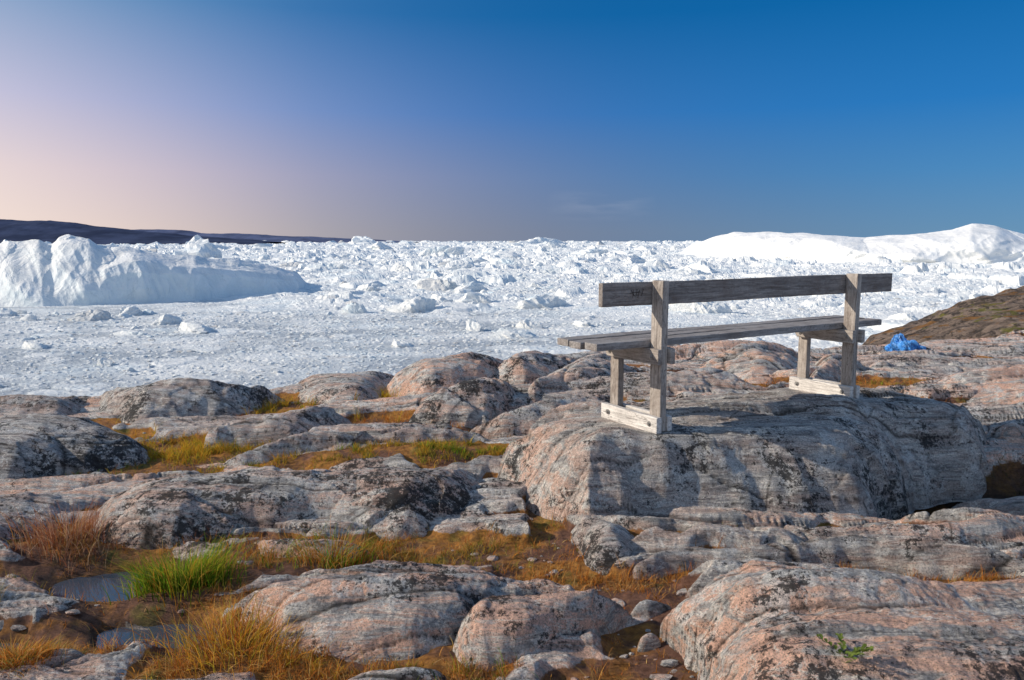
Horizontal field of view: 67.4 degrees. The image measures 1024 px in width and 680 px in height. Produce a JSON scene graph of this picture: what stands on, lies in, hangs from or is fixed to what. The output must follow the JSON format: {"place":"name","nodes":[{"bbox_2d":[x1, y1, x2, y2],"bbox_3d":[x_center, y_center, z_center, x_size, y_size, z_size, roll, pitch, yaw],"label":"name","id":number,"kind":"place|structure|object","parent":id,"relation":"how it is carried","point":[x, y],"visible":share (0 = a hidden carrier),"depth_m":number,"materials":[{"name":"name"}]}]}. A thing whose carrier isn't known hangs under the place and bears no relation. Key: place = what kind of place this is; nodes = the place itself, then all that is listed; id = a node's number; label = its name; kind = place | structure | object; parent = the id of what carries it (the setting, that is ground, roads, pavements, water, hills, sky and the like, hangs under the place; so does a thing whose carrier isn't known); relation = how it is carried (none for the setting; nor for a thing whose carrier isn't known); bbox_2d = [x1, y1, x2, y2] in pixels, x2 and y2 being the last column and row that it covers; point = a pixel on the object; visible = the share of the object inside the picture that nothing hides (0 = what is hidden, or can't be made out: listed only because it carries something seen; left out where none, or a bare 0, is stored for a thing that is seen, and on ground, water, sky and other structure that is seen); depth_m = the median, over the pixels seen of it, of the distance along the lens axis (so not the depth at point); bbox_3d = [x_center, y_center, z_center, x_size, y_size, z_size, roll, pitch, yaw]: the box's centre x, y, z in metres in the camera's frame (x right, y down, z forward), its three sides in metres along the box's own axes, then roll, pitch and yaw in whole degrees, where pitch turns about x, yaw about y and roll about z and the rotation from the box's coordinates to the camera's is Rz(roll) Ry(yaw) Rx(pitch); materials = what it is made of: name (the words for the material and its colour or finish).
{"place":"outdoors","nodes":[
{"label":"outdoors","id":0,"kind":"place"},
{"bbox_2d":[0,219,284,244],"bbox_3d":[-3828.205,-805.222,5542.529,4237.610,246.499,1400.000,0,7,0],"label":"hills","id":1,"kind":"structure","parent":0,"point":[41,230],"depth_m":5252.55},
{"bbox_2d":[136,229,418,242],"bbox_3d":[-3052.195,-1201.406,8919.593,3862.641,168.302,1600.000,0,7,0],"label":"hills","id":2,"kind":"structure","parent":0,"point":[274,238],"depth_m":8676.09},
{"bbox_2d":[0,330,1023,679],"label":"ground","id":3,"kind":"structure","parent":0,"point":[26,602],"depth_m":4.29,"materials":[{"name":"stone"}]},
{"bbox_2d":[0,643,40,651],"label":"puddle","id":4,"kind":"object","parent":3,"relation":"on","point":[11,645],"visible":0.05,"depth_m":3.40,"materials":[{"name":"liquid"}]},
{"bbox_2d":[0,491,69,547],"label":"rock outcrop","id":5,"kind":"object","parent":3,"relation":"on","point":[22,502],"visible":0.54,"depth_m":4.55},
{"bbox_2d":[0,394,84,415],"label":"rock outcrop","id":6,"kind":"object","parent":3,"relation":"on","point":[16,404],"visible":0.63,"depth_m":7.10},
{"bbox_2d":[0,629,90,678],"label":"grass tuft","id":7,"kind":"object","parent":3,"relation":"on","point":[24,654],"visible":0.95,"depth_m":3.05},
{"bbox_2d":[0,494,122,572],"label":"grass tuft","id":8,"kind":"object","parent":3,"relation":"on","point":[71,533],"visible":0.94,"depth_m":4.30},
{"bbox_2d":[0,413,149,478],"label":"rock outcrop","id":9,"kind":"object","parent":3,"relation":"on","point":[32,445],"visible":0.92,"depth_m":5.61,"materials":[{"name":"stone"}]},
{"bbox_2d":[50,572,142,601],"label":"puddle","id":10,"kind":"object","parent":3,"relation":"on","point":[93,586],"visible":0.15,"depth_m":3.96,"materials":[{"name":"grey liquid"}]},
{"bbox_2d":[125,621,150,629],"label":"rock outcrop","id":11,"kind":"object","parent":3,"relation":"on","point":[133,626],"visible":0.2,"depth_m":3.56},
{"bbox_2d":[97,624,208,649],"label":"puddle","id":12,"kind":"object","parent":3,"relation":"on","point":[123,634],"visible":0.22,"depth_m":3.49,"materials":[{"name":"grey liquid"}]},
{"bbox_2d":[89,530,258,616],"bbox_3d":[-1.614,1.144,3.860,0.804,0.363,0.736,0,7,0],"label":"grass tuft","id":13,"kind":"object","parent":3,"relation":"on","point":[197,574],"visible":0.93,"depth_m":3.76,"materials":[{"name":"plant"}]},
{"bbox_2d":[99,378,286,423],"bbox_3d":[-3.262,0.615,7.360,2.276,0.537,1.189,-1,7,-6],"label":"rock outcrop","id":14,"kind":"object","parent":3,"relation":"on","point":[179,397],"visible":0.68,"depth_m":7.16,"materials":[{"name":"stone"}]},
{"bbox_2d":[92,586,340,679],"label":"grass tuft","id":15,"kind":"object","parent":3,"relation":"on","point":[231,633],"visible":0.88,"depth_m":3.17,"materials":[{"name":"plant"}]},
{"bbox_2d":[204,406,351,448],"bbox_3d":[-1.920,0.774,6.477,1.396,0.367,0.578,-4,8,-26],"label":"rock outcrop","id":16,"kind":"object","parent":3,"relation":"on","point":[269,427],"visible":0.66,"depth_m":6.35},
{"bbox_2d":[93,466,479,549],"bbox_3d":[-1.343,0.980,4.800,2.603,0.347,1.022,-1,7,-8],"label":"rock outcrop","id":17,"kind":"object","parent":3,"relation":"on","point":[154,511],"visible":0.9,"depth_m":4.55,"materials":[{"name":"stone"}]},
{"bbox_2d":[254,538,369,562],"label":"boulder","id":18,"kind":"object","parent":3,"relation":"on","point":[280,546],"visible":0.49,"depth_m":4.15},
{"bbox_2d":[271,518,406,569],"bbox_3d":[-0.917,1.095,4.071,0.780,0.231,0.696,0,7,0],"label":"grass tuft","id":19,"kind":"object","parent":3,"relation":"on","point":[340,558],"visible":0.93,"depth_m":4.06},
{"bbox_2d":[298,371,393,403],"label":"rock outcrop","id":20,"kind":"object","parent":3,"relation":"on","point":[327,388],"visible":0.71,"depth_m":7.91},
{"bbox_2d":[5,402,693,679],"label":"gravel","id":21,"kind":"structure","parent":3,"relation":"on","point":[669,663],"depth_m":3.52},
{"bbox_2d":[223,424,488,466],"bbox_3d":[-1.145,0.807,5.971,2.132,0.272,0.444,-2,8,-13],"label":"rock outcrop","id":22,"kind":"object","parent":3,"relation":"on","point":[314,441],"visible":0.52,"depth_m":5.86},
{"bbox_2d":[241,561,524,663],"bbox_3d":[-0.533,1.205,3.449,1.500,0.327,0.794,0,7,0],"label":"rock outcrop","id":23,"kind":"object","parent":3,"relation":"on","point":[396,609],"visible":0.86,"depth_m":3.29,"materials":[{"name":"stone"}]},
{"bbox_2d":[348,667,446,679],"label":"rock outcrop","id":24,"kind":"object","parent":3,"relation":"on","point":[409,673],"visible":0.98,"depth_m":2.94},
{"bbox_2d":[383,352,503,396],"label":"rock outcrop","id":25,"kind":"object","parent":3,"relation":"on","point":[428,375],"visible":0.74,"depth_m":7.95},
{"bbox_2d":[409,377,515,428],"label":"rock outcrop","id":26,"kind":"object","parent":3,"relation":"on","point":[473,403],"visible":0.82,"depth_m":6.79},
{"bbox_2d":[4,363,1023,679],"bbox_3d":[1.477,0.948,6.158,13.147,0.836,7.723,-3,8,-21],"label":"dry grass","id":27,"kind":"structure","parent":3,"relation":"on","point":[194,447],"depth_m":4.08,"materials":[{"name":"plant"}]},
{"bbox_2d":[494,350,575,384],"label":"rock outcrop","id":28,"kind":"object","parent":3,"relation":"on","point":[529,367],"visible":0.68,"depth_m":8.11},
{"bbox_2d":[470,394,609,438],"bbox_3d":[0.388,0.668,6.706,1.628,0.320,0.580,-4,8,-28],"label":"rock outcrop","id":29,"kind":"object","parent":3,"relation":"on","point":[521,420],"visible":0.49,"depth_m":6.46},
{"bbox_2d":[453,588,634,671],"bbox_3d":[0.131,1.226,3.341,0.940,0.313,0.463,-4,8,-29],"label":"rock outcrop","id":30,"kind":"object","parent":3,"relation":"on","point":[492,626],"visible":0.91,"depth_m":3.17,"materials":[{"name":"stone"}]},
{"bbox_2d":[76,378,1019,679],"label":"green grass","id":31,"kind":"structure","parent":3,"relation":"on","point":[384,546],"depth_m":4.28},
{"bbox_2d":[526,353,633,403],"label":"rock outcrop","id":32,"kind":"object","parent":3,"relation":"on","point":[587,367],"visible":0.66,"depth_m":7.47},
{"bbox_2d":[528,400,666,433],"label":"rock outcrop","id":33,"kind":"object","parent":3,"relation":"on","point":[576,409],"visible":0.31,"depth_m":6.27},
{"bbox_2d":[571,517,634,575],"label":"rock outcrop","id":34,"kind":"object","parent":3,"relation":"on","point":[604,544],"visible":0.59,"depth_m":4.08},
{"bbox_2d":[622,617,648,628],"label":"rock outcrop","id":35,"kind":"object","parent":3,"relation":"on","point":[637,620],"visible":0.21,"depth_m":3.45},
{"bbox_2d":[637,633,660,651],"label":"boulder","id":36,"kind":"object","parent":3,"relation":"on","point":[654,641],"visible":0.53,"depth_m":3.23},
{"bbox_2d":[631,600,670,618],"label":"boulder","id":37,"kind":"object","parent":3,"relation":"on","point":[649,609],"visible":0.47,"depth_m":3.48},
{"bbox_2d":[667,367,754,385],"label":"rock outcrop","id":38,"kind":"object","parent":3,"relation":"on","point":[707,372],"visible":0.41,"depth_m":7.53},
{"bbox_2d":[497,387,990,521],"bbox_3d":[1.890,0.791,5.637,4.105,0.789,1.972,-4,9,-31],"label":"rock outcrop","id":39,"kind":"object","parent":3,"relation":"on","point":[886,454],"visible":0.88,"depth_m":4.92,"materials":[{"name":"stone"}]},
{"bbox_2d":[557,273,891,433],"bbox_3d":[1.697,0.013,5.574,3.010,0.961,0.573,-5,9,-32],"label":"park bench","id":40,"kind":"object","parent":39,"relation":"on","point":[653,350],"visible":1,"depth_m":5.22,"materials":[{"name":"grey wood"}]},
{"bbox_2d":[699,341,797,384],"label":"rock outcrop","id":41,"kind":"object","parent":3,"relation":"on","point":[755,362],"visible":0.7,"depth_m":8.25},
{"bbox_2d":[632,534,1023,580],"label":"rock outcrop","id":42,"kind":"object","parent":3,"relation":"on","point":[929,557],"visible":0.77,"depth_m":3.99,"materials":[{"name":"stone"}]},
{"bbox_2d":[810,353,864,381],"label":"rock outcrop","id":43,"kind":"object","parent":3,"relation":"on","point":[829,368],"visible":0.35,"depth_m":7.93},
{"bbox_2d":[659,560,1023,679],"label":"rock outcrop","id":44,"kind":"object","parent":3,"relation":"on","point":[757,620],"visible":0.97,"depth_m":2.79,"materials":[{"name":"stone"}]},
{"bbox_2d":[816,633,873,662],"bbox_3d":[1.075,1.002,2.472,0.121,0.067,0.167,-3,8,-22],"label":"dwarf willow","id":45,"kind":"object","parent":44,"relation":"on","point":[855,651],"visible":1,"depth_m":2.47,"materials":[{"name":"green plant"}]},
{"bbox_2d":[784,523,921,539],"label":"rock outcrop","id":46,"kind":"object","parent":3,"relation":"on","point":[824,532],"visible":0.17,"depth_m":4.27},
{"bbox_2d":[865,360,895,370],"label":"rock outcrop","id":47,"kind":"object","parent":3,"relation":"on","point":[881,365],"visible":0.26,"depth_m":8.36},
{"bbox_2d":[884,342,897,350],"bbox_3d":[6.555,0.142,13.222,0.294,0.213,0.228,0,7,0],"label":"plastic bag","id":48,"kind":"object","parent":3,"relation":"on","point":[892,346],"visible":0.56,"depth_m":13.16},
{"bbox_2d":[891,333,906,343],"bbox_3d":[6.715,0.062,13.331,0.322,0.370,0.274,0,7,0],"label":"plastic bag","id":49,"kind":"object","parent":3,"relation":"on","point":[898,338],"visible":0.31,"depth_m":13.26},
{"bbox_2d":[897,340,914,350],"bbox_3d":[6.721,0.108,13.115,0.301,0.217,0.262,0,7,0],"label":"plastic bag","id":50,"kind":"object","parent":3,"relation":"on","point":[906,345],"visible":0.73,"depth_m":13.03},
{"bbox_2d":[909,340,919,349],"bbox_3d":[6.883,0.108,13.226,0.292,0.230,0.272,0,7,0],"label":"plastic bag","id":51,"kind":"object","parent":3,"relation":"on","point":[915,343],"visible":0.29,"depth_m":13.15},
{"bbox_2d":[938,364,1023,403],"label":"rock outcrop","id":52,"kind":"object","parent":3,"relation":"on","point":[1002,384],"visible":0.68,"depth_m":7.29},
{"bbox_2d":[951,496,1023,515],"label":"boulder","id":53,"kind":"object","parent":3,"relation":"on","point":[1014,506],"visible":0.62,"depth_m":5.47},
{"bbox_2d":[986,422,1023,443],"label":"rock outcrop","id":54,"kind":"object","parent":3,"relation":"on","point":[1012,432],"visible":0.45,"depth_m":6.11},
{"bbox_2d":[0,240,1023,396],"bbox_3d":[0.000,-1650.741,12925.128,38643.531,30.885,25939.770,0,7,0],"label":"sea ice","id":55,"kind":"structure","parent":0,"point":[928,282],"depth_m":343.89,"materials":[{"name":"ice"}]},
{"bbox_2d":[0,308,16,316],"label":"ice chunk","id":56,"kind":"object","parent":55,"relation":"on","point":[5,312],"visible":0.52,"depth_m":324.21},
{"bbox_2d":[21,341,51,349],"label":"ice chunk","id":57,"kind":"object","parent":55,"relation":"on","point":[26,345],"visible":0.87,"depth_m":227.15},
{"bbox_2d":[67,310,113,320],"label":"ice chunk","id":58,"kind":"object","parent":55,"relation":"on","point":[92,315],"visible":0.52,"depth_m":308.27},
{"bbox_2d":[97,358,114,365],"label":"ice chunk","id":59,"kind":"object","parent":55,"relation":"on","point":[103,361],"visible":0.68,"depth_m":196.97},
{"bbox_2d":[113,329,147,335],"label":"ice chunk","id":60,"kind":"object","parent":55,"relation":"on","point":[129,332],"visible":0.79,"depth_m":259.62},
{"bbox_2d":[119,304,143,315],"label":"ice chunk","id":61,"kind":"object","parent":55,"relation":"on","point":[129,309],"visible":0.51,"depth_m":327.99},
{"bbox_2d":[0,234,305,306],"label":"iceberg","id":62,"kind":"object","parent":55,"relation":"on","point":[67,270],"visible":0.98,"depth_m":395.00,"materials":[{"name":"ice"}]},
{"bbox_2d":[151,314,182,324],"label":"ice chunk","id":63,"kind":"object","parent":55,"relation":"on","point":[166,319],"visible":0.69,"depth_m":293.35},
{"bbox_2d":[178,321,214,333],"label":"ice chunk","id":64,"kind":"object","parent":55,"relation":"on","point":[190,327],"visible":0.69,"depth_m":266.31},
{"bbox_2d":[172,235,221,257],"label":"ice chunk","id":65,"kind":"object","parent":55,"relation":"on","point":[197,245],"visible":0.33,"depth_m":1148.24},
{"bbox_2d":[210,243,229,248],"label":"ice chunk","id":66,"kind":"object","parent":55,"relation":"on","point":[221,246],"visible":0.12,"depth_m":2244.59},
{"bbox_2d":[277,262,301,267],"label":"ice chunk","id":67,"kind":"object","parent":55,"relation":"on","point":[291,264],"visible":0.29,"depth_m":881.93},
{"bbox_2d":[311,265,338,269],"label":"ice chunk","id":68,"kind":"object","parent":55,"relation":"on","point":[319,266],"visible":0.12,"depth_m":778.12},
{"bbox_2d":[327,262,348,268],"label":"ice chunk","id":69,"kind":"object","parent":55,"relation":"on","point":[338,265],"visible":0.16,"depth_m":789.37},
{"bbox_2d":[342,255,364,262],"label":"ice chunk","id":70,"kind":"object","parent":55,"relation":"on","point":[353,258],"visible":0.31,"depth_m":1015.83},
{"bbox_2d":[340,302,367,313],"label":"ice chunk","id":71,"kind":"object","parent":55,"relation":"on","point":[351,308],"visible":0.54,"depth_m":336.25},
{"bbox_2d":[351,236,375,243],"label":"ice chunk","id":72,"kind":"object","parent":55,"relation":"on","point":[356,239],"visible":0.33,"depth_m":5388.44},
{"bbox_2d":[356,282,380,290],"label":"ice chunk","id":73,"kind":"object","parent":55,"relation":"on","point":[372,286],"visible":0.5,"depth_m":489.09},
{"bbox_2d":[367,241,393,249],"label":"ice chunk","id":74,"kind":"object","parent":55,"relation":"on","point":[378,245],"visible":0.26,"depth_m":2078.97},
{"bbox_2d":[391,262,410,271],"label":"ice chunk","id":75,"kind":"object","parent":55,"relation":"on","point":[397,267],"visible":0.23,"depth_m":729.82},
{"bbox_2d":[391,339,411,347],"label":"ice chunk","id":76,"kind":"object","parent":55,"relation":"on","point":[401,343],"visible":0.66,"depth_m":231.52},
{"bbox_2d":[386,296,435,312],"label":"ice chunk","id":77,"kind":"object","parent":55,"relation":"on","point":[416,304],"visible":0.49,"depth_m":343.71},
{"bbox_2d":[430,270,442,277],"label":"ice chunk","id":78,"kind":"object","parent":55,"relation":"on","point":[435,273],"visible":0.33,"depth_m":612.12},
{"bbox_2d":[424,251,450,257],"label":"ice chunk","id":79,"kind":"object","parent":55,"relation":"on","point":[441,254],"visible":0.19,"depth_m":1281.18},
{"bbox_2d":[416,278,459,290],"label":"ice chunk","id":80,"kind":"object","parent":55,"relation":"on","point":[431,284],"visible":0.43,"depth_m":493.21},
{"bbox_2d":[431,294,446,299],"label":"ice chunk","id":81,"kind":"object","parent":55,"relation":"on","point":[436,297],"visible":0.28,"depth_m":405.37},
{"bbox_2d":[418,246,464,256],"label":"ice chunk","id":82,"kind":"object","parent":55,"relation":"on","point":[458,251],"visible":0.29,"depth_m":1492.97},
{"bbox_2d":[446,262,471,270],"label":"ice chunk","id":83,"kind":"object","parent":55,"relation":"on","point":[461,265],"visible":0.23,"depth_m":794.85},
{"bbox_2d":[454,281,488,291],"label":"ice chunk","id":84,"kind":"object","parent":55,"relation":"on","point":[474,286],"visible":0.45,"depth_m":478.13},
{"bbox_2d":[455,292,491,303],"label":"ice chunk","id":85,"kind":"object","parent":55,"relation":"on","point":[468,297],"visible":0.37,"depth_m":382.96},
{"bbox_2d":[466,319,483,331],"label":"ice chunk","id":86,"kind":"object","parent":55,"relation":"on","point":[472,325],"visible":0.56,"depth_m":272.10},
{"bbox_2d":[472,257,486,262],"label":"ice chunk","id":87,"kind":"object","parent":55,"relation":"on","point":[478,260],"visible":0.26,"depth_m":1070.10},
{"bbox_2d":[475,247,506,254],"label":"ice chunk","id":88,"kind":"object","parent":55,"relation":"on","point":[491,250],"visible":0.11,"depth_m":1452.66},
{"bbox_2d":[490,257,523,266],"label":"ice chunk","id":89,"kind":"object","parent":55,"relation":"on","point":[513,261],"visible":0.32,"depth_m":888.48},
{"bbox_2d":[492,249,521,258],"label":"ice chunk","id":90,"kind":"object","parent":55,"relation":"on","point":[509,253],"visible":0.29,"depth_m":1280.56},
{"bbox_2d":[487,328,538,339],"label":"ice chunk","id":91,"kind":"object","parent":55,"relation":"on","point":[502,333],"visible":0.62,"depth_m":250.60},
{"bbox_2d":[496,271,535,279],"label":"ice chunk","id":92,"kind":"object","parent":55,"relation":"on","point":[517,275],"visible":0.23,"depth_m":604.54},
{"bbox_2d":[515,319,543,328],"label":"ice chunk","id":93,"kind":"object","parent":55,"relation":"on","point":[526,323],"visible":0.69,"depth_m":279.97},
{"bbox_2d":[528,282,541,286],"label":"ice chunk","id":94,"kind":"object","parent":55,"relation":"on","point":[534,284],"visible":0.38,"depth_m":521.04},
{"bbox_2d":[535,246,546,252],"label":"ice chunk","id":95,"kind":"object","parent":55,"relation":"on","point":[540,248],"visible":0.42,"depth_m":1867.80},
{"bbox_2d":[516,294,569,308],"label":"ice chunk","id":96,"kind":"object","parent":55,"relation":"on","point":[540,301],"visible":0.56,"depth_m":362.34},
{"bbox_2d":[534,269,555,274],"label":"ice chunk","id":97,"kind":"object","parent":55,"relation":"on","point":[549,271],"visible":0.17,"depth_m":674.00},
{"bbox_2d":[527,237,567,243],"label":"ice chunk","id":98,"kind":"object","parent":55,"relation":"on","point":[536,240],"visible":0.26,"depth_m":5503.62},
{"bbox_2d":[545,241,566,248],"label":"ice chunk","id":99,"kind":"object","parent":55,"relation":"on","point":[550,245],"visible":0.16,"depth_m":2038.20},
{"bbox_2d":[572,320,588,326],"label":"ice chunk","id":100,"kind":"object","parent":55,"relation":"on","point":[579,323],"visible":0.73,"depth_m":285.24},
{"bbox_2d":[570,248,608,254],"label":"ice chunk","id":101,"kind":"object","parent":55,"relation":"on","point":[593,250],"visible":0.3,"depth_m":1660.54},
{"bbox_2d":[624,254,645,263],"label":"ice chunk","id":102,"kind":"object","parent":55,"relation":"on","point":[633,258],"visible":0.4,"depth_m":1004.57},
{"bbox_2d":[634,246,649,249],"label":"ice chunk","id":103,"kind":"object","parent":55,"relation":"on","point":[643,248],"visible":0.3,"depth_m":2368.26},
{"bbox_2d":[652,260,669,268],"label":"ice chunk","id":104,"kind":"object","parent":55,"relation":"on","point":[660,263],"visible":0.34,"depth_m":856.54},
{"bbox_2d":[670,266,707,274],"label":"ice chunk","id":105,"kind":"object","parent":55,"relation":"on","point":[687,269],"visible":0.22,"depth_m":637.70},
{"bbox_2d":[669,301,731,313],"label":"ice chunk","id":106,"kind":"object","parent":55,"relation":"on","point":[711,307],"visible":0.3,"depth_m":334.51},
{"bbox_2d":[693,264,715,273],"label":"ice chunk","id":107,"kind":"object","parent":55,"relation":"on","point":[704,268],"visible":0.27,"depth_m":726.52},
{"bbox_2d":[738,337,761,340],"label":"ice chunk","id":108,"kind":"object","parent":55,"relation":"on","point":[753,339],"visible":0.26,"depth_m":241.47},
{"bbox_2d":[680,224,1023,263],"bbox_3d":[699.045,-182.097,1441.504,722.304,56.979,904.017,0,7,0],"label":"iceberg","id":109,"kind":"object","parent":55,"relation":"on","point":[980,243],"visible":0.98,"depth_m":1083.70,"materials":[{"name":"ice"}]},
{"bbox_2d":[885,312,917,319],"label":"ice chunk","id":110,"kind":"object","parent":55,"relation":"on","point":[903,316],"visible":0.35,"depth_m":297.85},
{"bbox_2d":[969,292,983,298],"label":"ice chunk","id":111,"kind":"object","parent":55,"relation":"on","point":[973,295],"visible":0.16,"depth_m":407.92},
{"bbox_2d":[0,0,1023,241],"label":"sky","id":112,"kind":"structure","parent":0,"point":[391,120],"materials":[{"name":"blue"}]},
{"bbox_2d":[862,286,1023,344],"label":"hillside","id":113,"kind":"structure","parent":0,"point":[994,316],"depth_m":20.14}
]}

